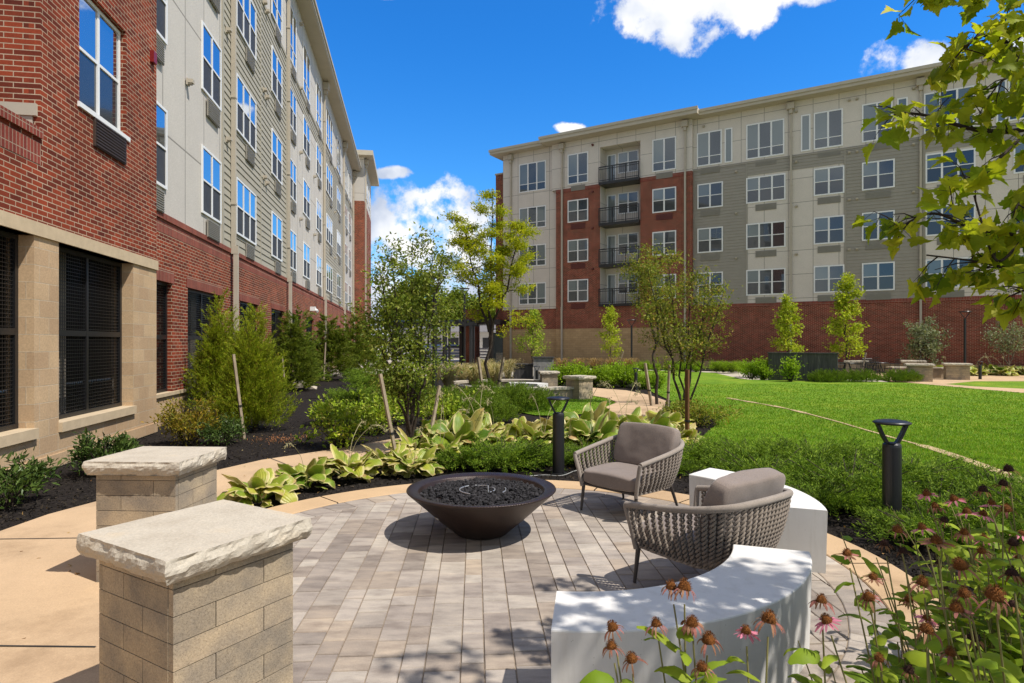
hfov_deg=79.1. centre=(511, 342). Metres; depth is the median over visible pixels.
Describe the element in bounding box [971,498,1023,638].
coneflower
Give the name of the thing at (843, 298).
tree
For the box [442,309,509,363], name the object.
entrance porch
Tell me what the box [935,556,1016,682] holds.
coneflower
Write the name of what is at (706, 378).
lawn
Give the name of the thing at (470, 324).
pergola
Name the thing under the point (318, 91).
window
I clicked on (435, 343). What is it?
lamp post
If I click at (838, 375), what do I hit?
yew shrub
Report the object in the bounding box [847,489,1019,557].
spreading juniper
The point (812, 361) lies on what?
water wall
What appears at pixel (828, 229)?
window
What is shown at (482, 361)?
ornamental grass
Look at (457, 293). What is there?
tree
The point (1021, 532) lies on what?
coneflower
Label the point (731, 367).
hedge shrub
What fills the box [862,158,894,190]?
window
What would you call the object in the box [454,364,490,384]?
ornamental grass
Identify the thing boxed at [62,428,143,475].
shrub
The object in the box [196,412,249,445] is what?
shrub
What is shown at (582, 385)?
stone pillar
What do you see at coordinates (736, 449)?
spreading juniper
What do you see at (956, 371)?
stone pillar
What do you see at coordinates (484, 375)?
ornamental grass
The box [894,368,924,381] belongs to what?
yew shrub
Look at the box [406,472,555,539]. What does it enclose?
fire bowl
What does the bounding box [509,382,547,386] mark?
curved bench
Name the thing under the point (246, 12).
window
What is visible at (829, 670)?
coneflower foliage
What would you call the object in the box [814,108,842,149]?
window
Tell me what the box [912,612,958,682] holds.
coneflower
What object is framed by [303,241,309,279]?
window
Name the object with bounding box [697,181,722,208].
window
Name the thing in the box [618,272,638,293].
window
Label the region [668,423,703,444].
hosta
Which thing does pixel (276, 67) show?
window
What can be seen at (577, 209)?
window
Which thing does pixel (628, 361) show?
ornamental grass
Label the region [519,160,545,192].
window
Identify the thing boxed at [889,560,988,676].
coneflower
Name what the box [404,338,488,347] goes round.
window
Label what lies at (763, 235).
window
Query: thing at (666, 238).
window
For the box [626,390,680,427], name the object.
hosta
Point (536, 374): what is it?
bollard light
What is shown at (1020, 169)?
window
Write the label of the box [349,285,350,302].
window
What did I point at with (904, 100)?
window
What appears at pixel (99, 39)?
window
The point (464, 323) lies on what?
lamp post
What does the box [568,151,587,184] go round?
window
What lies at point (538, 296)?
window
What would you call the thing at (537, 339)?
tree
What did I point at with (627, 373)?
hedge shrub
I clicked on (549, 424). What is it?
hosta
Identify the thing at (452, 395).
shrub
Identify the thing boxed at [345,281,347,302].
window
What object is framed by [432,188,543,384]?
tree
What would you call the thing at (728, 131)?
window
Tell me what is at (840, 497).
spreading juniper
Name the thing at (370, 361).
conifer
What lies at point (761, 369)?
hedge shrub
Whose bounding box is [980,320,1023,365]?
tree
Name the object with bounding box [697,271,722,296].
window
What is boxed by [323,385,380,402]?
spreading juniper
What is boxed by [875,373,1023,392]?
plaza paving
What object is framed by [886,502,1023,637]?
coneflower foliage
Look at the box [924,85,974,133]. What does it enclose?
window
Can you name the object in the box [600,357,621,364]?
ornamental grass
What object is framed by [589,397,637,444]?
hosta
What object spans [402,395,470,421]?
shrub
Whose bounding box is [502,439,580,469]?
spreading juniper
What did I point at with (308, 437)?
shrub
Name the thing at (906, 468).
spreading juniper
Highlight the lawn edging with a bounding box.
[726,398,1022,481]
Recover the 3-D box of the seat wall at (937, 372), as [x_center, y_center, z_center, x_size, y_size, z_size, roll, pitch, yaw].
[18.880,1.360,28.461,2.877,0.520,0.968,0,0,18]
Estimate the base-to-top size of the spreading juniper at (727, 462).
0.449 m
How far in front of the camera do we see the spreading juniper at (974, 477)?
6.24 m
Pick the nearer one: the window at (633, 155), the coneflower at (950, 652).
the coneflower at (950, 652)
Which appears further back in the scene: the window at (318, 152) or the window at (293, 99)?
the window at (318, 152)
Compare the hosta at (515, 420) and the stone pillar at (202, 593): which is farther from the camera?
the hosta at (515, 420)
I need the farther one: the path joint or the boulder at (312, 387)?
the boulder at (312, 387)
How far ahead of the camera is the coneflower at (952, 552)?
2.19 m
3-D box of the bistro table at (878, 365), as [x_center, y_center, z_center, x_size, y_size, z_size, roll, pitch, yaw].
[16.100,1.208,27.300,0.860,0.716,0.860,0,0,-17]
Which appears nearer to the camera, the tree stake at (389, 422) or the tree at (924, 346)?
the tree stake at (389, 422)
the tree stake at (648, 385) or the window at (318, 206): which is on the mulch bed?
the tree stake at (648, 385)
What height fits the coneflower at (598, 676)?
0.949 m
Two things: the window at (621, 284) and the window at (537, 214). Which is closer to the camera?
the window at (621, 284)
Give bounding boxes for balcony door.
[607,154,615,180]
[607,194,615,221]
[607,235,615,263]
[607,274,615,303]
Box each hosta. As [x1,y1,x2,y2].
[217,468,301,507]
[275,441,337,488]
[318,419,384,482]
[360,443,417,477]
[383,425,445,475]
[383,426,431,454]
[411,390,468,439]
[416,405,469,466]
[425,384,494,466]
[448,382,504,437]
[462,395,519,448]
[499,416,545,442]
[512,418,552,437]
[520,393,572,448]
[540,416,583,431]
[563,381,619,426]
[564,389,617,451]
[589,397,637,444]
[603,380,651,427]
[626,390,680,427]
[645,410,696,431]
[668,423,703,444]
[970,355,989,375]
[982,356,1005,375]
[988,356,1019,375]
[1004,365,1023,372]
[1016,366,1023,374]
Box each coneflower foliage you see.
[783,641,956,682]
[831,524,1023,671]
[861,639,1023,682]
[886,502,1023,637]
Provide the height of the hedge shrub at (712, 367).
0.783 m
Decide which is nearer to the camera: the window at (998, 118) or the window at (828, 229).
the window at (998, 118)
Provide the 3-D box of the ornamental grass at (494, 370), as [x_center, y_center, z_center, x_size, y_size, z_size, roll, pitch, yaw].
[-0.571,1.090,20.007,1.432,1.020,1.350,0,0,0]
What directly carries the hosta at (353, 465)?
on the mulch bed
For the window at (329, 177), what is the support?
in the apartment building at (168, 168)
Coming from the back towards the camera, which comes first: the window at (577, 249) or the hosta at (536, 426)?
the window at (577, 249)
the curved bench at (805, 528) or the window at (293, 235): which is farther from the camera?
the window at (293, 235)
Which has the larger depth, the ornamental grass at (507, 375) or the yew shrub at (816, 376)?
the yew shrub at (816, 376)
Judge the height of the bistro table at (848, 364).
0.716 m
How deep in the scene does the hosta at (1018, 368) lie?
30.48 m
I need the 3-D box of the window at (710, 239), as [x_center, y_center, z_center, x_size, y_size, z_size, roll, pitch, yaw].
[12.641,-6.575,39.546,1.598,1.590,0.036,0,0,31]
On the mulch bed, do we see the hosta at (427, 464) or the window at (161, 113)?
the hosta at (427, 464)
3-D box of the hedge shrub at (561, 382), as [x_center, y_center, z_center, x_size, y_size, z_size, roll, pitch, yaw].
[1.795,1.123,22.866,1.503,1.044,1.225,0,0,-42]
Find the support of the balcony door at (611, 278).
in the apartment building at (764, 200)
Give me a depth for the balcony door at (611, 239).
43.83 m
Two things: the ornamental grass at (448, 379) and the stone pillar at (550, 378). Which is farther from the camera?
the stone pillar at (550, 378)
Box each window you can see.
[79,0,119,129]
[156,0,167,44]
[156,100,167,189]
[201,20,221,111]
[201,144,221,223]
[236,0,256,60]
[236,72,256,153]
[236,177,256,245]
[271,0,281,36]
[271,45,281,108]
[271,128,281,185]
[271,211,281,261]
[291,7,296,72]
[291,88,296,135]
[291,159,296,203]
[291,230,296,271]
[303,42,309,103]
[303,114,309,159]
[303,178,309,220]
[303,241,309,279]
[316,79,321,131]
[316,142,321,181]
[316,198,321,234]
[316,254,321,286]
[326,106,332,157]
[326,163,332,200]
[326,213,332,247]
[326,263,332,293]
[337,137,340,177]
[337,186,340,216]
[337,230,340,257]
[337,273,340,298]
[345,160,347,194]
[345,204,347,229]
[345,243,347,266]
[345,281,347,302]
[349,172,350,201]
[349,213,350,234]
[349,249,350,270]
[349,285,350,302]
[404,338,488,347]
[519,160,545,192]
[519,205,545,227]
[519,244,545,266]
[519,282,545,304]
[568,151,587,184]
[568,198,587,222]
[568,238,587,262]
[568,279,587,301]
[618,149,638,173]
[618,191,638,214]
[618,232,638,254]
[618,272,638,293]
[652,136,675,171]
[652,186,675,212]
[652,230,675,255]
[652,274,675,298]
[697,129,721,166]
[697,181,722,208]
[697,226,722,252]
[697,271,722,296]
[725,127,732,162]
[746,118,783,159]
[746,173,785,203]
[746,220,785,249]
[746,268,785,295]
[801,114,810,151]
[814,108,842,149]
[814,165,843,195]
[814,215,843,244]
[814,264,843,292]
[862,101,892,142]
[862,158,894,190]
[862,210,894,240]
[862,261,894,290]
[897,97,907,130]
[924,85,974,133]
[926,148,975,183]
[926,202,975,235]
[926,257,975,287]
[996,80,1006,122]
[1008,81,1023,120]
[1013,143,1023,173]
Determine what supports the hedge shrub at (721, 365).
on the ground at (733, 374)
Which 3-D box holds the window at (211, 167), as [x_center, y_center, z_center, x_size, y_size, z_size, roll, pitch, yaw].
[-7.244,-3.780,14.953,0.036,1.560,1.459,0,0,-9]
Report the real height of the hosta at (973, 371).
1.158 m
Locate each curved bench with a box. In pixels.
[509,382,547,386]
[551,544,811,682]
[689,468,827,573]
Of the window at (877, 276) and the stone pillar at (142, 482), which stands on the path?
the stone pillar at (142, 482)
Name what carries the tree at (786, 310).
on the ground at (733, 374)
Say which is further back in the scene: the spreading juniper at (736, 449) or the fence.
the fence
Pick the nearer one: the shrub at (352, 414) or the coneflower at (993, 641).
the coneflower at (993, 641)
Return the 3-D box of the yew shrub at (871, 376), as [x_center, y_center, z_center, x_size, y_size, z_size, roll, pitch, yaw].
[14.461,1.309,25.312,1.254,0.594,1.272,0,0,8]
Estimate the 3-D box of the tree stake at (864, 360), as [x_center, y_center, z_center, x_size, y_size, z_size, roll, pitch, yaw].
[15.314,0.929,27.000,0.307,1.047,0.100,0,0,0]
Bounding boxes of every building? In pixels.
[0,0,361,477]
[391,325,495,356]
[489,46,1023,371]
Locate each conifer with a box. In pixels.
[179,287,252,415]
[202,301,301,429]
[271,311,328,390]
[279,304,331,382]
[308,312,365,380]
[325,313,384,372]
[352,320,385,368]
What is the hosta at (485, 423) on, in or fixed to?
on the mulch bed
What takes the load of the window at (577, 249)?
in the apartment building at (764, 200)
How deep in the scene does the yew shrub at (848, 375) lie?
25.06 m
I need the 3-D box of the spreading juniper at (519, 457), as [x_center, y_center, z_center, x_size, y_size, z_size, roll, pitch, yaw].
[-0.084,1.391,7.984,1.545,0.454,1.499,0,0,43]
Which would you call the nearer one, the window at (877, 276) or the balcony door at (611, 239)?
the window at (877, 276)
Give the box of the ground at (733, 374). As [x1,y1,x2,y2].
[0,346,889,425]
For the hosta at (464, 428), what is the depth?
8.45 m
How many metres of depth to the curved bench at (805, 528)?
4.26 m
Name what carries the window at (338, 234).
in the apartment building at (168, 168)
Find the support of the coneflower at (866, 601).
on the mulch bed
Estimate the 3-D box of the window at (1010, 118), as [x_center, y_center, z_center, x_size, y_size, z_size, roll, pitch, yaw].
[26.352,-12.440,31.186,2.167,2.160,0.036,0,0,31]
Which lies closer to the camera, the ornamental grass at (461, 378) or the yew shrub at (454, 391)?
the yew shrub at (454, 391)
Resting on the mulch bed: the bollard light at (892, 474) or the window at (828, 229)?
the bollard light at (892, 474)
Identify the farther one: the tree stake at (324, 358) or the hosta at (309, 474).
the tree stake at (324, 358)
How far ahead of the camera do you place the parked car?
56.14 m
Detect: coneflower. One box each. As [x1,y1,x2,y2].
[579,616,667,682]
[636,577,729,682]
[726,608,785,682]
[788,593,864,682]
[832,547,898,682]
[861,522,1023,682]
[866,652,919,682]
[875,523,941,682]
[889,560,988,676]
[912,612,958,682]
[915,488,1023,675]
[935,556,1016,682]
[939,598,1023,682]
[942,494,1023,668]
[960,463,1023,673]
[966,565,1023,682]
[969,530,1023,654]
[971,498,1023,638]
[973,503,1023,634]
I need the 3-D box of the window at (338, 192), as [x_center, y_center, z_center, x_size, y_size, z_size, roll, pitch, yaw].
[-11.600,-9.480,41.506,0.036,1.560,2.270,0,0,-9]
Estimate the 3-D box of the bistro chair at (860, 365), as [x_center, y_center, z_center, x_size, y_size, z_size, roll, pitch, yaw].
[15.219,1.135,27.201,0.511,0.853,0.470,0,0,-2]
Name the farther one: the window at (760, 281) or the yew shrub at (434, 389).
the window at (760, 281)
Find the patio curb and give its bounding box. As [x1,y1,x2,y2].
[267,480,954,682]
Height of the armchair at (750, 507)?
0.792 m
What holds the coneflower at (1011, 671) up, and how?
on the mulch bed
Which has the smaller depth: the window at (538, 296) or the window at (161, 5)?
the window at (161, 5)
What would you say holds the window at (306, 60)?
in the apartment building at (168, 168)
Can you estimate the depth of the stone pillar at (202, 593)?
2.45 m
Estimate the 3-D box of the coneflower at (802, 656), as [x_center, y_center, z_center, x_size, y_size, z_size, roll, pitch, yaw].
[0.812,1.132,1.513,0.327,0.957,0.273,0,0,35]
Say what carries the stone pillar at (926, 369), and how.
on the plaza paving
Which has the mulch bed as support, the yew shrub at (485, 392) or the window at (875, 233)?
the yew shrub at (485, 392)
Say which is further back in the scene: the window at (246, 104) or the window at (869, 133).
the window at (869, 133)
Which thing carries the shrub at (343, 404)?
on the mulch bed
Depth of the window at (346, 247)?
46.61 m
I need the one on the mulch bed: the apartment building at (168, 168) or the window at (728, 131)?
the apartment building at (168, 168)
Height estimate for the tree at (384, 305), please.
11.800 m
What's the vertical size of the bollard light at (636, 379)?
0.758 m
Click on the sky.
(430, 87)
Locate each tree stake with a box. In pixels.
[232,354,245,438]
[323,342,325,378]
[378,374,395,449]
[428,385,440,435]
[476,357,482,386]
[497,357,504,385]
[643,363,652,405]
[666,365,670,406]
[684,370,689,446]
[862,352,866,369]
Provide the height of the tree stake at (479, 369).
1.162 m
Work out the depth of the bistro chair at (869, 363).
28.42 m
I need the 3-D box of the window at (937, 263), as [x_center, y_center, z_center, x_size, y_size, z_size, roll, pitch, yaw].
[23.352,-3.725,33.021,2.183,1.590,0.036,0,0,31]
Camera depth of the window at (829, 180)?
36.00 m
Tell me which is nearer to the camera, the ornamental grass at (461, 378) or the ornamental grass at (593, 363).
the ornamental grass at (461, 378)
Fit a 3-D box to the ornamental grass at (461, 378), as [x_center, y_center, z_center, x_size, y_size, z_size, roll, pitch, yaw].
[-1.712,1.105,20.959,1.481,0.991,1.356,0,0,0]
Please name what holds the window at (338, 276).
in the apartment building at (168, 168)
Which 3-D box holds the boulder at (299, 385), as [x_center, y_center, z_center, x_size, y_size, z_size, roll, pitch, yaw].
[-7.665,1.493,22.542,0.733,0.285,0.513,0,0,0]
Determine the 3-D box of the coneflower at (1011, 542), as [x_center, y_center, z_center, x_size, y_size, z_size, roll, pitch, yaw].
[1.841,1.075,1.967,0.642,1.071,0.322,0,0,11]
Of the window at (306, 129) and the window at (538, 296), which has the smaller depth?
the window at (306, 129)
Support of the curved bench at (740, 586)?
on the patio
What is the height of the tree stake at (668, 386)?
1.159 m
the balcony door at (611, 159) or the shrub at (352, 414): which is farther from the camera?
the balcony door at (611, 159)
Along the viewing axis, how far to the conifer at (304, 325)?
23.59 m
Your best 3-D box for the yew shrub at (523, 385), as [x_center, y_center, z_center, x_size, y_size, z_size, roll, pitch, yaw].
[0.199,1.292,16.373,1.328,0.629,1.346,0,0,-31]
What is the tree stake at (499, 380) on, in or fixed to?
on the mulch bed
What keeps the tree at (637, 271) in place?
on the mulch bed
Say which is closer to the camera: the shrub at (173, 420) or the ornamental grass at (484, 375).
the shrub at (173, 420)
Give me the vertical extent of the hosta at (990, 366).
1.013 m
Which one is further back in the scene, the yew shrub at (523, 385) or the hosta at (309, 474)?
the yew shrub at (523, 385)
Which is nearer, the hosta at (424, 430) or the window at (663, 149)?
the hosta at (424, 430)
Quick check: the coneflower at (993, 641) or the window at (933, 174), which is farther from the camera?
the window at (933, 174)
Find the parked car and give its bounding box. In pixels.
[437,345,458,360]
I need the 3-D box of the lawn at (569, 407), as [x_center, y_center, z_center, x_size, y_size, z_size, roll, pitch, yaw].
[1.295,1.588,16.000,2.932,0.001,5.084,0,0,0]
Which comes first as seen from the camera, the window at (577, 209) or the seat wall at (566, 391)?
the seat wall at (566, 391)
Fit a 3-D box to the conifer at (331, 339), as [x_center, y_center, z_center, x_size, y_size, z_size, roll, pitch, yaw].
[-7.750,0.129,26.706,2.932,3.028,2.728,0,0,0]
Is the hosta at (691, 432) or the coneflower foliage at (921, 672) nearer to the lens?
the coneflower foliage at (921, 672)
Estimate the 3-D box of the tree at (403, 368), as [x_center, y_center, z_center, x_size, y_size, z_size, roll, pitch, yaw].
[-1.519,-0.092,8.870,1.900,3.426,1.401,0,0,0]
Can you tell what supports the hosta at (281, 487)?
on the mulch bed
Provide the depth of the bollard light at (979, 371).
26.96 m
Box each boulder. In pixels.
[293,380,302,387]
[303,385,316,389]
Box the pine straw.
[242,433,317,443]
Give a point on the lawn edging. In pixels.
(934, 448)
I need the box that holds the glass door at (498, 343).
[494,333,502,363]
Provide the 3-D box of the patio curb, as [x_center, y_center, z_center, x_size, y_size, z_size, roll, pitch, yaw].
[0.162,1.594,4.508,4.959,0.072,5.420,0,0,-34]
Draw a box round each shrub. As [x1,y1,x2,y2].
[0,447,62,508]
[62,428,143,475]
[141,394,230,446]
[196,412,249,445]
[293,430,318,443]
[300,395,386,448]
[305,393,362,424]
[320,389,393,426]
[347,391,405,434]
[365,391,415,424]
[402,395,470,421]
[415,386,458,411]
[422,385,479,417]
[437,392,490,418]
[441,385,467,398]
[451,385,509,409]
[463,378,507,395]
[467,396,521,422]
[490,382,538,410]
[504,381,540,393]
[509,385,562,410]
[545,359,582,385]
[561,357,590,380]
[579,363,604,386]
[592,360,621,387]
[606,359,641,387]
[630,370,654,388]
[638,360,652,371]
[649,362,661,371]
[650,370,666,388]
[656,394,748,427]
[663,360,678,370]
[677,359,689,371]
[692,361,705,371]
[707,359,720,371]
[715,360,727,372]
[723,360,739,372]
[737,356,758,379]
[746,356,775,379]
[776,352,804,381]
[806,368,836,381]
[818,369,847,381]
[836,368,864,381]
[851,369,882,381]
[880,368,912,381]
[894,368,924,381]
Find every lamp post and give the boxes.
[432,275,445,390]
[460,288,469,362]
[627,319,635,359]
[958,311,971,362]
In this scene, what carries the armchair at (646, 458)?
on the patio
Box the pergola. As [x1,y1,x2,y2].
[384,319,478,365]
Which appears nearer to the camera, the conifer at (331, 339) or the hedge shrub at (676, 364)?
the conifer at (331, 339)
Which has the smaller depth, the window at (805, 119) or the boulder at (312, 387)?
the boulder at (312, 387)
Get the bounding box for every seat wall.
[450,384,573,398]
[453,379,540,385]
[886,366,942,377]
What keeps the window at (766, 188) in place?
in the apartment building at (764, 200)
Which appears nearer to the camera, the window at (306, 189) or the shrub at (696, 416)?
the shrub at (696, 416)
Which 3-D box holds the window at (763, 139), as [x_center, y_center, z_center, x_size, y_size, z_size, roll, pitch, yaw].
[15.458,-12.440,37.852,2.185,2.160,0.036,0,0,31]
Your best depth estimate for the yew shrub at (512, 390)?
14.41 m
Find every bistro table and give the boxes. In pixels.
[838,362,856,368]
[867,362,888,374]
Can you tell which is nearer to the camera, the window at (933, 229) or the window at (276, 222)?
the window at (276, 222)
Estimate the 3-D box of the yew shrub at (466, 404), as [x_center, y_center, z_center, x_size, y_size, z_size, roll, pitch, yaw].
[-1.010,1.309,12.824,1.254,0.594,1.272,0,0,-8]
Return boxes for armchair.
[573,422,684,524]
[623,468,793,582]
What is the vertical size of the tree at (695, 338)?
3.394 m
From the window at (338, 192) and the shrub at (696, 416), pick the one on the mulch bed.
the shrub at (696, 416)
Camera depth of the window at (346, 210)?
46.61 m
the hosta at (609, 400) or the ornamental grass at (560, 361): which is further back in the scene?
the ornamental grass at (560, 361)
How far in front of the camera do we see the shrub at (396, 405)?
12.15 m
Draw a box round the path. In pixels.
[0,388,665,682]
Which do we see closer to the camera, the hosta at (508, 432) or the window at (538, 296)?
the hosta at (508, 432)
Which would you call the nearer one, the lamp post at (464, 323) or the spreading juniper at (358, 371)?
the spreading juniper at (358, 371)
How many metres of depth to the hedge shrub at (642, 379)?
21.51 m
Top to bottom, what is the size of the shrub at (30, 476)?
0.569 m
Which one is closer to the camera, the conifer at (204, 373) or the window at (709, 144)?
the conifer at (204, 373)
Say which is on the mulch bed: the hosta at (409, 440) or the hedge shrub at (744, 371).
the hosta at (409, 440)
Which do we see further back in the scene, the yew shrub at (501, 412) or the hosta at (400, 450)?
the yew shrub at (501, 412)
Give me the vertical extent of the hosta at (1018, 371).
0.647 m
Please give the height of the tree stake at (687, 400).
1.322 m
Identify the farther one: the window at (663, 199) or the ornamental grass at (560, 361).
the window at (663, 199)
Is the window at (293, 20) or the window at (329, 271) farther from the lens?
the window at (329, 271)
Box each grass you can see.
[418,363,450,384]
[430,363,469,386]
[448,361,482,379]
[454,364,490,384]
[473,358,499,363]
[476,360,505,378]
[481,362,514,385]
[499,359,523,378]
[553,358,574,370]
[568,357,591,366]
[585,357,607,374]
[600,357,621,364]
[619,357,639,366]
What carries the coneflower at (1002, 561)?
on the mulch bed
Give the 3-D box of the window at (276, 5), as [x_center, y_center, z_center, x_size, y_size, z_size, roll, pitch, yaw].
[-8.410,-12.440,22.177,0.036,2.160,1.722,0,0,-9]
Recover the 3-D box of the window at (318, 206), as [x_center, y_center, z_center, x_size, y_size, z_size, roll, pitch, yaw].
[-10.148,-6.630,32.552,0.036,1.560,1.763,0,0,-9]
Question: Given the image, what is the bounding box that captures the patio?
[292,488,900,682]
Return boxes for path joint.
[0,399,660,646]
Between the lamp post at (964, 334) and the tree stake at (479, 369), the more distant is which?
the lamp post at (964, 334)
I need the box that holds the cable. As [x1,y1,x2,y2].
[531,470,576,475]
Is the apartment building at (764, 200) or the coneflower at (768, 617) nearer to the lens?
the coneflower at (768, 617)
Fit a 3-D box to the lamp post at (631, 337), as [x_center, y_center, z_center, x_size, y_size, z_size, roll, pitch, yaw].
[6.950,0.120,36.000,0.550,2.960,0.550,0,0,0]
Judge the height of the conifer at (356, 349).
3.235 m
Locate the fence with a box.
[387,347,488,359]
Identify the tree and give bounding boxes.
[339,216,471,437]
[372,288,405,333]
[380,267,452,320]
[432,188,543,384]
[437,283,476,319]
[455,289,495,319]
[510,306,550,363]
[595,301,624,359]
[614,239,684,403]
[634,249,742,414]
[767,291,807,351]
[821,272,870,371]
[852,0,1023,329]
[900,316,952,364]
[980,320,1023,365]
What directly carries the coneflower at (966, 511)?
on the mulch bed
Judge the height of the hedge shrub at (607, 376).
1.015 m
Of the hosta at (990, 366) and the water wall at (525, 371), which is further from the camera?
the hosta at (990, 366)
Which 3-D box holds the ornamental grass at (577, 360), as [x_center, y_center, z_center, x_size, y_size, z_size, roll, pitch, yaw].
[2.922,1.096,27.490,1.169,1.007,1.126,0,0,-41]
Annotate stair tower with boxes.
[353,150,378,361]
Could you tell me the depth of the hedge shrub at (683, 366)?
34.37 m
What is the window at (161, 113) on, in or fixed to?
in the apartment building at (168, 168)
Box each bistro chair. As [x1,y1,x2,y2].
[852,359,866,370]
[862,358,877,372]
[865,359,880,377]
[884,359,900,373]
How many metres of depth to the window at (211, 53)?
14.92 m
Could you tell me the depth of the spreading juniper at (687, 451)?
8.06 m
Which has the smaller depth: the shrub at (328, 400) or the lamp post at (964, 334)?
the shrub at (328, 400)
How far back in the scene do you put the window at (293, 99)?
25.36 m
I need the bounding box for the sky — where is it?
[316,0,1023,334]
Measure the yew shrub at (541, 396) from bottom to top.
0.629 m
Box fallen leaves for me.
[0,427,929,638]
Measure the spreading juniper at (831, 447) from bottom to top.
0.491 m
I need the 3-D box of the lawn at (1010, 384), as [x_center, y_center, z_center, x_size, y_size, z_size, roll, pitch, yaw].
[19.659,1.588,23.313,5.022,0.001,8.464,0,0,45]
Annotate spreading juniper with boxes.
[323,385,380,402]
[341,364,393,384]
[345,371,390,390]
[366,377,431,395]
[418,436,515,471]
[450,432,564,475]
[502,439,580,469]
[541,433,613,465]
[678,454,704,476]
[681,431,739,464]
[682,432,813,469]
[692,443,845,483]
[741,431,881,468]
[760,462,910,519]
[764,444,956,501]
[827,440,998,488]
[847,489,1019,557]
[850,464,1023,519]
[905,476,1023,557]
[917,454,1023,501]
[965,477,1023,523]
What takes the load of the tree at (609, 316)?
on the ground at (733, 374)
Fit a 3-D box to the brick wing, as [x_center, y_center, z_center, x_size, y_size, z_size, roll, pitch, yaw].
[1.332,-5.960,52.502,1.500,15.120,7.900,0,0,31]
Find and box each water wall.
[513,363,532,378]
[532,357,553,379]
[767,352,838,381]
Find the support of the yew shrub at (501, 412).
on the mulch bed
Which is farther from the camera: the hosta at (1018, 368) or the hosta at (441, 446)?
the hosta at (1018, 368)
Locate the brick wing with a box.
[495,173,502,332]
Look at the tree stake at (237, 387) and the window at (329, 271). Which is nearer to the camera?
the tree stake at (237, 387)
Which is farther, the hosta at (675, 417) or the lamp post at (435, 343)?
the lamp post at (435, 343)
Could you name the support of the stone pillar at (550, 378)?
on the mulch bed
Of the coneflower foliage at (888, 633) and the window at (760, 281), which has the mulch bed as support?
the coneflower foliage at (888, 633)
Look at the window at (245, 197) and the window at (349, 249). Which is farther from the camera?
the window at (349, 249)
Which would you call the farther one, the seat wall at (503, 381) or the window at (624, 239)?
the window at (624, 239)
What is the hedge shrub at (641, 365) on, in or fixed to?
on the lawn at (706, 378)
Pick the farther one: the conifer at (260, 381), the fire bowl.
the conifer at (260, 381)
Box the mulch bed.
[0,364,1022,629]
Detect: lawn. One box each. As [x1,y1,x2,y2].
[512,396,612,414]
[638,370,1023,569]
[950,381,1023,388]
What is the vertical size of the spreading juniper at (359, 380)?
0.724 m
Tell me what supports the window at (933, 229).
in the apartment building at (764, 200)
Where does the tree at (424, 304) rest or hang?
on the ground at (733, 374)
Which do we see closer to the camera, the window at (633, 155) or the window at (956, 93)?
the window at (956, 93)
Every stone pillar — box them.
[76,499,312,682]
[82,446,226,581]
[538,371,559,386]
[562,375,595,399]
[844,360,868,372]
[900,360,926,366]
[904,363,935,381]
[941,363,972,379]
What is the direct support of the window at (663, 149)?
in the apartment building at (764, 200)
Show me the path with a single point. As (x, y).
(48, 596)
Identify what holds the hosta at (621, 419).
on the mulch bed
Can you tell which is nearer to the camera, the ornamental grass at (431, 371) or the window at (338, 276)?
the ornamental grass at (431, 371)
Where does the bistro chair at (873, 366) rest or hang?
on the plaza paving
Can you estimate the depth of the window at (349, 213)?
49.23 m
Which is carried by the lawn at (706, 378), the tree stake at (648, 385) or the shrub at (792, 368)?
the shrub at (792, 368)
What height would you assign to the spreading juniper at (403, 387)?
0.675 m
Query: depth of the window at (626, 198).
43.15 m
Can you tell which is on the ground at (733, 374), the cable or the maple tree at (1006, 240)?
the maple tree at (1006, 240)
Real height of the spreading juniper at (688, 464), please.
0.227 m
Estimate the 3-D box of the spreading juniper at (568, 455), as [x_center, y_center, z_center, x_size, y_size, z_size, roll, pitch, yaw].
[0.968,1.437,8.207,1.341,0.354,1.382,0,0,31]
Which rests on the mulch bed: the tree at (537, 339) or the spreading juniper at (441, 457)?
the spreading juniper at (441, 457)
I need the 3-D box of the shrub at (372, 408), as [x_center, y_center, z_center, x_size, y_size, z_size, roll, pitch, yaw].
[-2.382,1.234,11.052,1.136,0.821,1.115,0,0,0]
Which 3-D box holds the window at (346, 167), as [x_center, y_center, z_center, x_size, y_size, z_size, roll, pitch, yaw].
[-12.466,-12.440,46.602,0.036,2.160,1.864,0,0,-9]
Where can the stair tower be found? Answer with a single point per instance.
(366, 178)
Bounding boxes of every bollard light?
[534,366,539,378]
[546,396,569,474]
[632,368,638,389]
[872,419,911,531]
[977,361,982,378]
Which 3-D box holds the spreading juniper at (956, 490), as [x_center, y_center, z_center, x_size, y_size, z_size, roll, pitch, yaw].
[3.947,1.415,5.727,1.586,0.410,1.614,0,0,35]
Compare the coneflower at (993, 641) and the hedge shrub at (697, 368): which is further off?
the hedge shrub at (697, 368)
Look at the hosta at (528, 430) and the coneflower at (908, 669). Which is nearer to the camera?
the coneflower at (908, 669)
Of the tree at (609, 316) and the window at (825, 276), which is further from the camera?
the window at (825, 276)
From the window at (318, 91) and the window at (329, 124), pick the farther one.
the window at (329, 124)
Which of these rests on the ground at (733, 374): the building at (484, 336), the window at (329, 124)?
the building at (484, 336)
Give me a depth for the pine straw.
10.15 m

